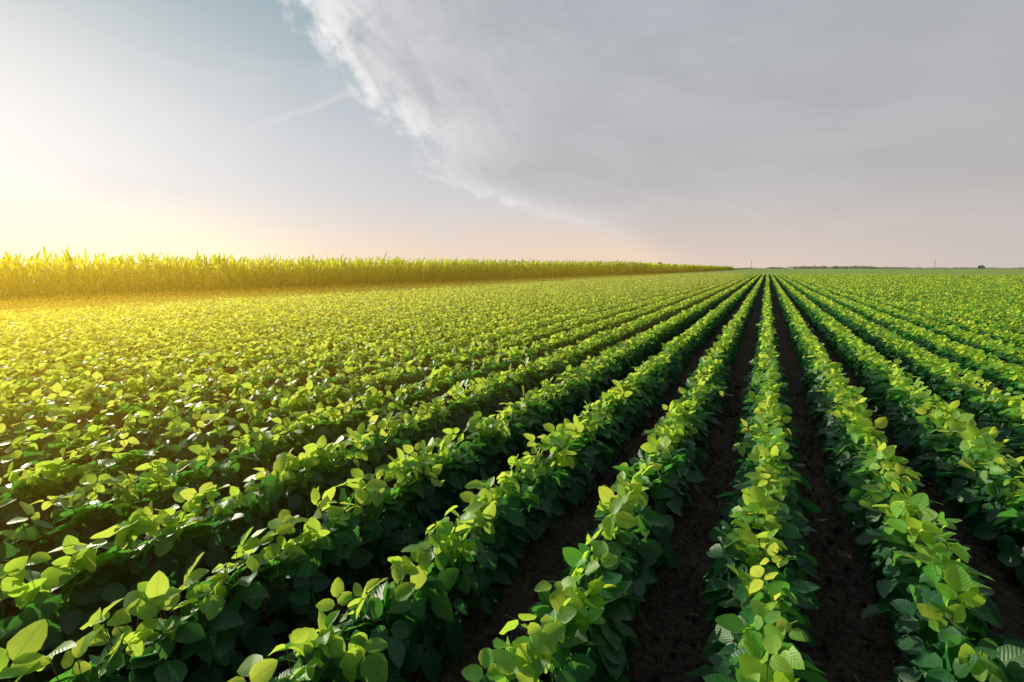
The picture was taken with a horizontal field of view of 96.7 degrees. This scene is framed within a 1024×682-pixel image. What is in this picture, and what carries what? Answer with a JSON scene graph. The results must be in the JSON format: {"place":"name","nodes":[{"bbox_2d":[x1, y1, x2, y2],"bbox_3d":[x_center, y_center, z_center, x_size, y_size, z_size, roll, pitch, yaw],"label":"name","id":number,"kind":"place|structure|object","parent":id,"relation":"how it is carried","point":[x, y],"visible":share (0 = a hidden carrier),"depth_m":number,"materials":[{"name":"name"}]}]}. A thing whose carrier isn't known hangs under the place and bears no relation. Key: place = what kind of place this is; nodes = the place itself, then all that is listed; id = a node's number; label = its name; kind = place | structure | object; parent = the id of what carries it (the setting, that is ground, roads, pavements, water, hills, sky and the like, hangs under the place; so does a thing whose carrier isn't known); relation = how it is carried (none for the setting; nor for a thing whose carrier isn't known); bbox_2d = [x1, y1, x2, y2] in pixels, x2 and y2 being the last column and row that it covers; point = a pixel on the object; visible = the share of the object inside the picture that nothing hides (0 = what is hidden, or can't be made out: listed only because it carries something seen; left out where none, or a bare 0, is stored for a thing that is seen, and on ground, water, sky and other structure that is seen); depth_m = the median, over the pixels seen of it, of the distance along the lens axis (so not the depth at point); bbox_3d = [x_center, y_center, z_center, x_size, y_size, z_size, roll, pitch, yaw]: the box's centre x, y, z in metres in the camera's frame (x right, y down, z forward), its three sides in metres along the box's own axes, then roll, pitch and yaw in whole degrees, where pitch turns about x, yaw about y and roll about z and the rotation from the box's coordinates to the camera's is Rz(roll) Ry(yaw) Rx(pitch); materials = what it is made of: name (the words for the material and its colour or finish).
{"place":"outdoors","nodes":[
{"label":"outdoors","id":0,"kind":"place"},
{"bbox_2d":[0,246,733,304],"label":"corn field","id":1,"kind":"structure","parent":0,"point":[183,278],"depth_m":25.20,"materials":[{"name":"green plant"}]},
{"bbox_2d":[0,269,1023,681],"bbox_3d":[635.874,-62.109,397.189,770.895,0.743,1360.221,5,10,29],"label":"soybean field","id":2,"kind":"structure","parent":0,"point":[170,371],"depth_m":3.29,"materials":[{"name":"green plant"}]},
{"bbox_2d":[0,268,1023,681],"bbox_3d":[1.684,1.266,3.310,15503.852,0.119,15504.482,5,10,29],"label":"ground","id":3,"kind":"structure","parent":0,"point":[848,644],"depth_m":2.72,"materials":[{"name":"soil"}]},
{"bbox_2d":[658,262,1022,268],"bbox_3d":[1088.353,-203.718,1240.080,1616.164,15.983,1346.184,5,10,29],"label":"distant trees","id":4,"kind":"object","parent":3,"relation":"on","point":[871,267],"visible":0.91,"depth_m":1419.30,"materials":[{"name":"green plant"}]},
{"bbox_2d":[0,0,1023,267],"label":"sky","id":5,"kind":"structure","parent":0,"point":[734,133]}
]}

